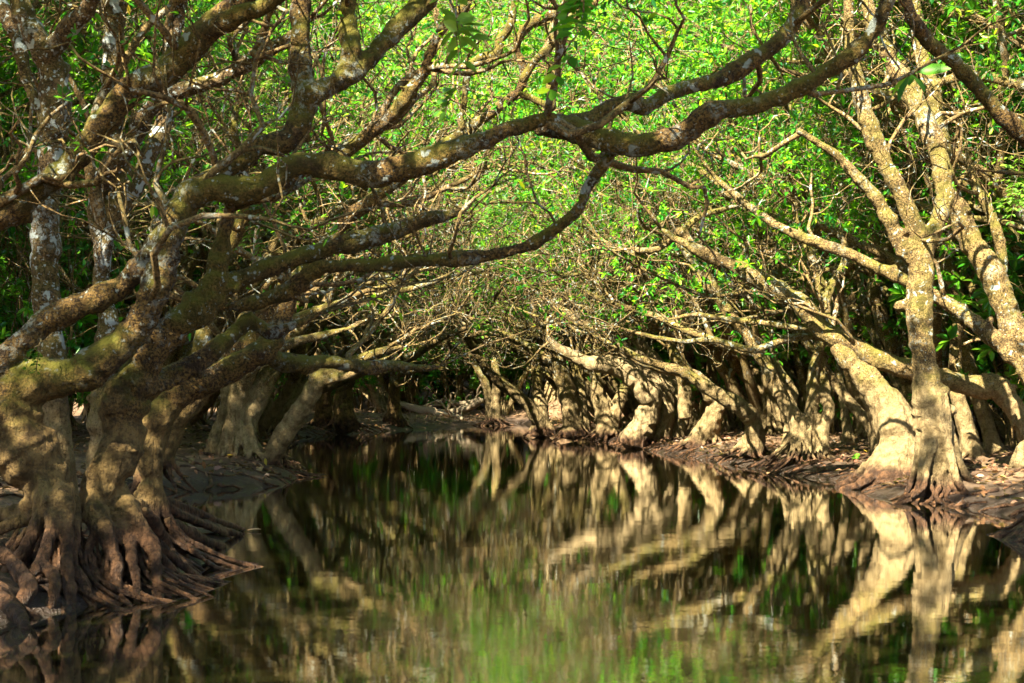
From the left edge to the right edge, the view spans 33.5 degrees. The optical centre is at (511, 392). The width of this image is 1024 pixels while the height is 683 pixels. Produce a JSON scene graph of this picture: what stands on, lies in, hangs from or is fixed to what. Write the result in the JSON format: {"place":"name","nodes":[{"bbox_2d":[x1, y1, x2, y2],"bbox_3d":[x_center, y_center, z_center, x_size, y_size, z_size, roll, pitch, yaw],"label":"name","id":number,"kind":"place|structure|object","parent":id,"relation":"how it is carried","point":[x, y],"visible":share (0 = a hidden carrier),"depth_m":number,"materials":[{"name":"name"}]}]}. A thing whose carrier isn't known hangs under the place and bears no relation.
{"place":"outdoors","nodes":[
{"label":"outdoors","id":0,"kind":"place"},
{"bbox_2d":[429,0,490,120],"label":"leafy vine","id":1,"kind":"object","parent":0,"point":[451,23],"visible":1,"depth_m":9.04,"materials":[{"name":"green plant"}]},
{"bbox_2d":[0,424,1023,682],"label":"water","id":2,"kind":"structure","parent":0,"point":[484,554],"depth_m":13.32,"materials":[{"name":"green liquid"}]},
{"bbox_2d":[0,368,1023,623],"bbox_3d":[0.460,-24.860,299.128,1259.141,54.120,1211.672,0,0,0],"label":"ground","id":3,"kind":"structure","parent":0,"point":[198,480],"depth_m":29.24,"materials":[{"name":"brown soil"}]},
{"bbox_2d":[0,169,81,358],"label":"broadleaf shrub","id":4,"kind":"object","parent":3,"relation":"on","point":[27,310],"visible":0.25,"depth_m":29.87,"materials":[{"name":"green plant"}]},
{"bbox_2d":[0,27,83,159],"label":"mangrove tree","id":5,"kind":"object","parent":3,"relation":"on","point":[21,98],"visible":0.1,"depth_m":30.79,"materials":[{"name":"green plant"}]},
{"bbox_2d":[0,138,94,406],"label":"broadleaf shrub","id":6,"kind":"object","parent":3,"relation":"on","point":[12,296],"visible":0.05,"depth_m":35.18,"materials":[{"name":"green plant"}]},
{"bbox_2d":[0,232,95,357],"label":"broadleaf shrub","id":7,"kind":"object","parent":3,"relation":"on","point":[4,308],"visible":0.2,"depth_m":31.87,"materials":[{"name":"green plant"}]},
{"bbox_2d":[0,0,120,522],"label":"mangrove tree","id":8,"kind":"object","parent":3,"relation":"on","point":[52,65],"visible":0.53,"depth_m":15.28,"materials":[{"name":"grey plant"}]},
{"bbox_2d":[0,65,194,412],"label":"broadleaf shrub","id":9,"kind":"object","parent":3,"relation":"on","point":[83,246],"visible":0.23,"depth_m":31.39,"materials":[{"name":"green plant"}]},
{"bbox_2d":[0,0,266,259],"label":"mangrove tree","id":10,"kind":"object","parent":3,"relation":"on","point":[140,56],"visible":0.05,"depth_m":38.44,"materials":[{"name":"green plant"}]},
{"bbox_2d":[0,0,285,230],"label":"mangrove tree","id":11,"kind":"object","parent":3,"relation":"on","point":[106,117],"visible":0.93,"depth_m":13.40,"materials":[{"name":"brown plant"}]},
{"bbox_2d":[60,229,228,432],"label":"broadleaf shrub","id":12,"kind":"object","parent":3,"relation":"on","point":[126,306],"visible":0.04,"depth_m":43.27,"materials":[{"name":"green plant"}]},
{"bbox_2d":[0,0,289,313],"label":"mangrove tree","id":13,"kind":"object","parent":3,"relation":"on","point":[145,54],"visible":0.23,"depth_m":29.64,"materials":[{"name":"green plant"}]},
{"bbox_2d":[17,0,374,427],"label":"mangrove tree","id":14,"kind":"object","parent":3,"relation":"on","point":[318,34],"depth_m":46.34,"materials":[{"name":"green plant"}]},
{"bbox_2d":[0,0,396,469],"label":"mangrove tree","id":15,"kind":"object","parent":3,"relation":"on","point":[113,17],"visible":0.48,"depth_m":17.11,"materials":[{"name":"brown plant"}]},
{"bbox_2d":[1,0,458,363],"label":"mangrove tree","id":16,"kind":"object","parent":3,"relation":"on","point":[188,270],"visible":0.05,"depth_m":37.30,"materials":[{"name":"green plant"}]},
{"bbox_2d":[65,13,455,325],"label":"mangrove tree","id":17,"kind":"object","parent":3,"relation":"on","point":[264,237],"visible":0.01,"depth_m":42.13,"materials":[{"name":"green plant"}]},
{"bbox_2d":[91,95,454,424],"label":"mangrove tree","id":18,"kind":"object","parent":3,"relation":"on","point":[201,421],"visible":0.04,"depth_m":52.98,"materials":[{"name":"brown plant"}]},
{"bbox_2d":[0,0,548,312],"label":"mangrove tree","id":19,"kind":"object","parent":3,"relation":"on","point":[8,61],"visible":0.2,"depth_m":30.93,"materials":[{"name":"green plant"}]},
{"bbox_2d":[2,0,570,362],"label":"mangrove tree","id":20,"kind":"object","parent":3,"relation":"on","point":[177,355],"visible":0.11,"depth_m":34.98,"materials":[{"name":"green plant"}]},
{"bbox_2d":[0,0,608,604],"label":"mangrove tree","id":21,"kind":"object","parent":3,"relation":"on","point":[122,534],"visible":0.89,"depth_m":12.76,"materials":[{"name":"brown plant"}]},
{"bbox_2d":[27,41,631,569],"bbox_3d":[-1.672,-0.714,15.439,4.532,4.620,4.248,0,0,23],"label":"mangrove tree","id":22,"kind":"object","parent":3,"relation":"on","point":[165,517],"visible":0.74,"depth_m":14.74,"materials":[{"name":"brown plant"}]},
{"bbox_2d":[118,3,546,428],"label":"mangrove tree","id":23,"kind":"object","parent":3,"relation":"on","point":[209,402],"visible":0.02,"depth_m":49.73,"materials":[{"name":"green plant"}]},
{"bbox_2d":[59,0,633,446],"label":"mangrove tree","id":24,"kind":"object","parent":3,"relation":"on","point":[275,244],"visible":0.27,"depth_m":32.48,"materials":[{"name":"green plant"}]},
{"bbox_2d":[462,263,510,339],"bbox_3d":[-0.589,-1.996,35.995,1.008,1.828,0.883,0,0,-42],"label":"leafy vine","id":25,"kind":"object","parent":24,"relation":"hanging from","point":[488,310],"visible":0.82,"depth_m":36.01,"materials":[{"name":"green plant"}]},
{"bbox_2d":[3,0,694,494],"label":"mangrove tree","id":26,"kind":"object","parent":3,"relation":"on","point":[189,412],"visible":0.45,"depth_m":22.81,"materials":[{"name":"green plant"}]},
{"bbox_2d":[467,147,522,240],"bbox_3d":[-0.226,-2.690,22.009,0.687,1.466,0.573,0,0,23],"label":"leafy vine","id":27,"kind":"object","parent":26,"relation":"hanging from","point":[485,217],"visible":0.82,"depth_m":22.04,"materials":[{"name":"green plant"}]},
{"bbox_2d":[198,0,546,158],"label":"mangrove tree","id":28,"kind":"object","parent":3,"relation":"on","point":[394,3],"visible":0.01,"depth_m":95.10,"materials":[{"name":"green plant"}]},
{"bbox_2d":[189,102,570,477],"bbox_3d":[-2.669,-1.818,29.526,5.225,6.785,6.928,0,0,-44],"label":"mangrove tree","id":29,"kind":"object","parent":3,"relation":"on","point":[242,406],"visible":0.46,"depth_m":30.00,"materials":[{"name":"beige plant"}]},
{"bbox_2d":[125,0,642,494],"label":"mangrove tree","id":30,"kind":"object","parent":3,"relation":"on","point":[433,66],"visible":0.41,"depth_m":19.48,"materials":[{"name":"green plant"}]},
{"bbox_2d":[232,161,291,261],"bbox_3d":[-2.826,-2.018,18.967,0.742,1.116,0.648,0,0,0],"label":"leafy vine","id":31,"kind":"object","parent":30,"relation":"attached to","point":[262,213],"visible":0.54,"depth_m":18.95,"materials":[{"name":"green plant"}]},
{"bbox_2d":[254,53,305,163],"bbox_3d":[-2.779,-3.367,20.023,0.718,1.392,0.666,0,0,-15],"label":"leafy vine","id":32,"kind":"object","parent":30,"relation":"attached to","point":[269,84],"visible":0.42,"depth_m":20.00,"materials":[{"name":"green plant"}]},
{"bbox_2d":[162,0,607,438],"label":"mangrove tree","id":33,"kind":"object","parent":3,"relation":"on","point":[271,413],"visible":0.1,"depth_m":45.79,"materials":[{"name":"green plant"}]},
{"bbox_2d":[358,330,418,412],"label":"mangrove tree","id":34,"kind":"object","parent":3,"relation":"on","point":[377,401],"visible":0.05,"depth_m":83.50,"materials":[{"name":"brown plant"}]},
{"bbox_2d":[266,42,514,395],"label":"mangrove tree","id":35,"kind":"object","parent":3,"relation":"on","point":[389,69],"visible":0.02,"depth_m":75.93,"materials":[{"name":"green plant"}]},
{"bbox_2d":[271,99,517,405],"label":"mangrove tree","id":36,"kind":"object","parent":3,"relation":"on","point":[386,380],"visible":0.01,"depth_m":86.09,"materials":[{"name":"green plant"}]},
{"bbox_2d":[197,88,601,435],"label":"mangrove tree","id":37,"kind":"object","parent":3,"relation":"on","point":[303,379],"visible":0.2,"depth_m":51.80,"materials":[{"name":"green plant"}]},
{"bbox_2d":[357,303,455,411],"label":"broadleaf shrub","id":38,"kind":"object","parent":3,"relation":"on","point":[374,381],"visible":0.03,"depth_m":83.14,"materials":[{"name":"green plant"}]},
{"bbox_2d":[365,392,483,414],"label":"fallen branch","id":39,"kind":"object","parent":3,"relation":"on","point":[424,408],"visible":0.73,"depth_m":81.86,"materials":[{"name":"brown wood"}]},
{"bbox_2d":[306,128,542,406],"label":"mangrove tree","id":40,"kind":"object","parent":3,"relation":"on","point":[317,352],"visible":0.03,"depth_m":62.97,"materials":[{"name":"green plant"}]},
{"bbox_2d":[327,230,528,428],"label":"mangrove tree","id":41,"kind":"object","parent":3,"relation":"on","point":[393,415],"visible":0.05,"depth_m":67.41,"materials":[{"name":"brown plant"}]},
{"bbox_2d":[400,321,462,412],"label":"broadleaf shrub","id":42,"kind":"object","parent":3,"relation":"on","point":[409,388],"visible":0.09,"depth_m":83.81,"materials":[{"name":"green plant"}]},
{"bbox_2d":[307,176,558,434],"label":"mangrove tree","id":43,"kind":"object","parent":3,"relation":"on","point":[342,420],"visible":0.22,"depth_m":59.55,"materials":[{"name":"brown plant"}]},
{"bbox_2d":[387,324,479,408],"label":"broadleaf shrub","id":44,"kind":"object","parent":3,"relation":"on","point":[424,384],"visible":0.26,"depth_m":83.24,"materials":[{"name":"green plant"}]},
{"bbox_2d":[430,229,529,409],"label":"broadleaf shrub","id":45,"kind":"object","parent":3,"relation":"on","point":[439,388],"visible":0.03,"depth_m":86.47,"materials":[{"name":"green plant"}]},
{"bbox_2d":[412,108,561,415],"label":"mangrove tree","id":46,"kind":"object","parent":3,"relation":"on","point":[507,408],"depth_m":82.85,"materials":[{"name":"green plant"}]},
{"bbox_2d":[452,320,526,425],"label":"mangrove tree","id":47,"kind":"object","parent":3,"relation":"on","point":[492,407],"visible":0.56,"depth_m":75.91,"materials":[{"name":"beige plant"}]},
{"bbox_2d":[447,330,531,412],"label":"broadleaf shrub","id":48,"kind":"object","parent":3,"relation":"on","point":[474,377],"visible":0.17,"depth_m":84.02,"materials":[{"name":"green plant"}]},
{"bbox_2d":[404,179,592,437],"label":"mangrove tree","id":49,"kind":"object","parent":3,"relation":"on","point":[535,408],"visible":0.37,"depth_m":55.51,"materials":[{"name":"beige plant"}]},
{"bbox_2d":[403,222,609,422],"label":"mangrove tree","id":50,"kind":"object","parent":3,"relation":"on","point":[548,375],"visible":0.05,"depth_m":63.79,"materials":[{"name":"brown plant"}]},
{"bbox_2d":[0,0,1023,628],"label":"mangrove tree","id":51,"kind":"object","parent":3,"relation":"on","point":[46,512],"visible":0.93,"depth_m":12.39,"materials":[{"name":"brown plant"}]},
{"bbox_2d":[0,420,1023,617],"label":"root tangle","id":52,"kind":"object","parent":3,"relation":"on","point":[298,466],"visible":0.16,"depth_m":27.97,"materials":[{"name":"plant"}]},
{"bbox_2d":[1,387,1023,524],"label":"leaf litter","id":53,"kind":"object","parent":3,"relation":"on","point":[560,420],"visible":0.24,"depth_m":31.13,"materials":[{"name":"brown plant"}]},
{"bbox_2d":[383,189,651,430],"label":"mangrove tree","id":54,"kind":"object","parent":3,"relation":"on","point":[588,390],"visible":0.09,"depth_m":55.78,"materials":[{"name":"green plant"}]},
{"bbox_2d":[406,150,683,441],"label":"mangrove tree","id":55,"kind":"object","parent":3,"relation":"on","point":[572,397],"visible":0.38,"depth_m":51.37,"materials":[{"name":"beige plant"}]},
{"bbox_2d":[420,139,701,421],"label":"mangrove tree","id":56,"kind":"object","parent":3,"relation":"on","point":[631,405],"visible":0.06,"depth_m":62.51,"materials":[{"name":"green plant"}]},
{"bbox_2d":[457,247,688,448],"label":"mangrove tree","id":57,"kind":"object","parent":3,"relation":"on","point":[655,419],"visible":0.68,"depth_m":44.61,"materials":[{"name":"beige plant"}]},
{"bbox_2d":[338,0,839,427],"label":"mangrove tree","id":58,"kind":"object","parent":3,"relation":"on","point":[507,152],"visible":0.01,"depth_m":50.69,"materials":[{"name":"green plant"}]},
{"bbox_2d":[413,0,837,430],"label":"mangrove tree","id":59,"kind":"object","parent":3,"relation":"on","point":[790,374],"visible":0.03,"depth_m":47.63,"materials":[{"name":"green plant"}]},
{"bbox_2d":[496,92,754,431],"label":"mangrove tree","id":60,"kind":"object","parent":3,"relation":"on","point":[727,423],"visible":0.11,"depth_m":46.91,"materials":[{"name":"green plant"}]},
{"bbox_2d":[475,47,792,434],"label":"mangrove tree","id":61,"kind":"object","parent":3,"relation":"on","point":[762,400],"visible":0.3,"depth_m":42.56,"materials":[{"name":"green plant"}]},
{"bbox_2d":[545,255,724,451],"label":"mangrove tree","id":62,"kind":"object","parent":3,"relation":"on","point":[707,427],"visible":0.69,"depth_m":40.64,"materials":[{"name":"beige plant"}]},
{"bbox_2d":[426,0,856,432],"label":"mangrove tree","id":63,"kind":"object","parent":3,"relation":"on","point":[801,370],"visible":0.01,"depth_m":45.15,"materials":[{"name":"green plant"}]},
{"bbox_2d":[529,266,770,461],"bbox_3d":[2.844,-0.564,34.685,5.366,3.982,2.125,0,0,-16],"label":"mangrove tree","id":64,"kind":"object","parent":3,"relation":"on","point":[751,442],"visible":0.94,"depth_m":34.45,"materials":[{"name":"beige plant"}]},
{"bbox_2d":[495,3,827,429],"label":"mangrove tree","id":65,"kind":"object","parent":3,"relation":"on","point":[695,418],"visible":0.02,"depth_m":49.84,"materials":[{"name":"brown plant"}]},
{"bbox_2d":[575,171,801,411],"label":"mangrove tree","id":66,"kind":"object","parent":3,"relation":"on","point":[690,356],"visible":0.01,"depth_m":50.23,"materials":[{"name":"brown plant"}]},
{"bbox_2d":[500,117,879,473],"bbox_3d":[3.585,-1.893,31.981,7.786,6.865,4.903,0,0,0],"label":"mangrove tree","id":67,"kind":"object","parent":3,"relation":"on","point":[806,433],"visible":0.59,"depth_m":31.95,"materials":[{"name":"beige plant"}]},
{"bbox_2d":[385,0,1023,357],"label":"mangrove tree","id":68,"kind":"object","parent":3,"relation":"on","point":[704,38],"visible":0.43,"depth_m":28.64,"materials":[{"name":"green plant"}]},
{"bbox_2d":[505,0,903,349],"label":"mangrove tree","id":69,"kind":"object","parent":3,"relation":"on","point":[659,124],"visible":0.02,"depth_m":42.06,"materials":[{"name":"green plant"}]},
{"bbox_2d":[602,181,817,428],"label":"mangrove tree","id":70,"kind":"object","parent":3,"relation":"on","point":[738,422],"visible":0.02,"depth_m":46.40,"materials":[{"name":"green plant"}]},
{"bbox_2d":[404,0,1021,420],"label":"mangrove tree","id":71,"kind":"object","parent":3,"relation":"on","point":[536,6],"visible":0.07,"depth_m":39.96,"materials":[{"name":"green plant"}]},
{"bbox_2d":[666,270,798,403],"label":"broadleaf shrub","id":72,"kind":"object","parent":3,"relation":"on","point":[698,361],"visible":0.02,"depth_m":47.83,"materials":[{"name":"green plant"}]},
{"bbox_2d":[447,0,1020,442],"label":"mangrove tree","id":73,"kind":"object","parent":3,"relation":"on","point":[859,318],"visible":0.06,"depth_m":36.66,"materials":[{"name":"green plant"}]},
{"bbox_2d":[474,0,1023,442],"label":"mangrove tree","id":74,"kind":"object","parent":3,"relation":"on","point":[998,358],"visible":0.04,"depth_m":38.59,"materials":[{"name":"green plant"}]},
{"bbox_2d":[474,0,1023,277],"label":"mangrove tree","id":75,"kind":"object","parent":3,"relation":"on","point":[699,8],"visible":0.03,"depth_m":40.06,"materials":[{"name":"green plant"}]},
{"bbox_2d":[492,64,1023,442],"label":"mangrove tree","id":76,"kind":"object","parent":3,"relation":"on","point":[999,391],"visible":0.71,"depth_m":27.23,"materials":[{"name":"beige plant"}]},
{"bbox_2d":[517,0,1023,455],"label":"mangrove tree","id":77,"kind":"object","parent":3,"relation":"on","point":[861,415],"visible":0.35,"depth_m":30.28,"materials":[{"name":"green plant"}]},
{"bbox_2d":[602,0,1023,385],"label":"mangrove tree","id":78,"kind":"object","parent":3,"relation":"on","point":[1005,341],"visible":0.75,"depth_m":25.45,"materials":[{"name":"beige plant"}]},
{"bbox_2d":[616,0,1023,230],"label":"mangrove tree","id":79,"kind":"object","parent":3,"relation":"on","point":[902,107],"visible":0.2,"depth_m":27.07,"materials":[{"name":"green plant"}]},
{"bbox_2d":[756,210,915,489],"bbox_3d":[5.151,-0.679,26.938,3.476,4.622,1.649,0,0,41],"label":"mangrove tree","id":80,"kind":"object","parent":3,"relation":"on","point":[892,455],"visible":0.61,"depth_m":26.59,"materials":[{"name":"beige plant"}]},
{"bbox_2d":[780,168,897,445],"bbox_3d":[7.137,-2.098,36.026,4.294,6.740,2.054,0,0,24],"label":"mangrove tree","id":81,"kind":"object","parent":3,"relation":"on","point":[848,437],"visible":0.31,"depth_m":36.04,"materials":[{"name":"beige plant"}]},
{"bbox_2d":[656,4,1023,438],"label":"mangrove tree","id":82,"kind":"object","parent":3,"relation":"on","point":[999,425],"visible":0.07,"depth_m":35.44,"materials":[{"name":"green plant"}]},
{"bbox_2d":[714,223,968,434],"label":"broadleaf shrub","id":83,"kind":"object","parent":3,"relation":"on","point":[784,354],"visible":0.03,"depth_m":40.62,"materials":[{"name":"green plant"}]},
{"bbox_2d":[797,118,889,438],"bbox_3d":[7.936,-2.524,37.078,4.870,7.454,4.165,0,0,0],"label":"mangrove tree","id":84,"kind":"object","parent":3,"relation":"on","point":[860,431],"visible":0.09,"depth_m":38.16,"materials":[{"name":"beige plant"}]},
{"bbox_2d":[686,4,1023,393],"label":"mangrove tree","id":85,"kind":"object","parent":3,"relation":"on","point":[876,341],"visible":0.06,"depth_m":35.19,"materials":[{"name":"green plant"}]},
{"bbox_2d":[707,0,1023,309],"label":"mangrove tree","id":86,"kind":"object","parent":3,"relation":"on","point":[1009,122],"visible":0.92,"depth_m":13.98,"materials":[{"name":"brown plant"}]},
{"bbox_2d":[761,178,975,423],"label":"broadleaf shrub","id":87,"kind":"object","parent":3,"relation":"on","point":[803,350],"visible":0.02,"depth_m":40.08,"materials":[{"name":"green plant"}]},
{"bbox_2d":[714,0,1023,327],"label":"mangrove tree","id":88,"kind":"object","parent":3,"relation":"on","point":[971,288],"visible":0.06,"depth_m":30.29,"materials":[{"name":"green plant"}]},
{"bbox_2d":[718,0,1023,504],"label":"mangrove tree","id":89,"kind":"object","parent":3,"relation":"on","point":[939,467],"visible":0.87,"depth_m":23.08,"materials":[{"name":"beige plant"}]},
{"bbox_2d":[737,0,1023,367],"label":"mangrove tree","id":90,"kind":"object","parent":3,"relation":"on","point":[939,326],"visible":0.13,"depth_m":28.53,"materials":[{"name":"green plant"}]},
{"bbox_2d":[747,0,1023,211],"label":"mangrove tree","id":91,"kind":"object","parent":3,"relation":"on","point":[1017,42],"visible":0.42,"depth_m":27.62,"materials":[{"name":"green plant"}]},
{"bbox_2d":[760,215,1014,358],"bbox_3d":[8.372,-2.125,37.715,5.587,6.644,7.447,0,0,42],"label":"broadleaf shrub","id":92,"kind":"object","parent":3,"relation":"on","point":[848,290],"visible":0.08,"depth_m":36.67,"materials":[{"name":"green plant"}]},
{"bbox_2d":[848,0,950,101],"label":"leafy vine","id":93,"kind":"object","parent":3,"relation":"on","point":[930,69],"visible":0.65,"depth_m":13.20,"materials":[{"name":"green plant"}]},
{"bbox_2d":[795,0,1023,458],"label":"mangrove tree","id":94,"kind":"object","parent":3,"relation":"on","point":[969,442],"visible":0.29,"depth_m":29.03,"materials":[{"name":"beige plant"}]},
{"bbox_2d":[821,177,1014,407],"bbox_3d":[7.894,-1.910,33.788,4.469,6.335,2.362,0,0,29],"label":"mangrove tree","id":95,"kind":"object","parent":3,"relation":"on","point":[892,346],"visible":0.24,"depth_m":33.98,"materials":[{"name":"beige plant"}]},
{"bbox_2d":[866,238,1022,414],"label":"broadleaf shrub","id":96,"kind":"object","parent":3,"relation":"on","point":[977,353],"visible":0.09,"depth_m":34.73,"materials":[{"name":"green plant"}]},
{"bbox_2d":[870,22,1023,453],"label":"mangrove tree","id":97,"kind":"object","parent":3,"relation":"on","point":[990,435],"visible":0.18,"depth_m":31.00,"materials":[{"name":"beige plant"}]},
{"bbox_2d":[882,215,1023,447],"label":"broadleaf shrub","id":98,"kind":"object","parent":3,"relation":"on","point":[980,368],"visible":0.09,"depth_m":32.09,"materials":[{"name":"green plant"}]},
{"bbox_2d":[887,164,1023,399],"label":"broadleaf shrub","id":99,"kind":"object","parent":3,"relation":"on","point":[964,262],"visible":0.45,"depth_m":27.99,"materials":[{"name":"green plant"}]},
{"bbox_2d":[988,141,1023,224],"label":"leafy vine","id":100,"kind":"object","parent":99,"relation":"attached to","point":[1020,200],"visible":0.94,"depth_m":24.36,"materials":[{"name":"green plant"}]},
{"bbox_2d":[986,515,1023,541],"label":"root stump","id":101,"kind":"object","parent":3,"relation":"on","point":[1013,532],"visible":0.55,"depth_m":17.49,"materials":[{"name":"brown wood"}]},
{"bbox_2d":[1007,440,1023,468],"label":"root stump","id":102,"kind":"object","parent":3,"relation":"on","point":[1017,459],"visible":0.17,"depth_m":24.10,"materials":[{"name":"beige wood"}]},
{"bbox_2d":[537,0,597,99],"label":"leafy vine","id":103,"kind":"object","parent":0,"point":[567,21],"visible":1,"depth_m":9.55,"materials":[{"name":"green plant"}]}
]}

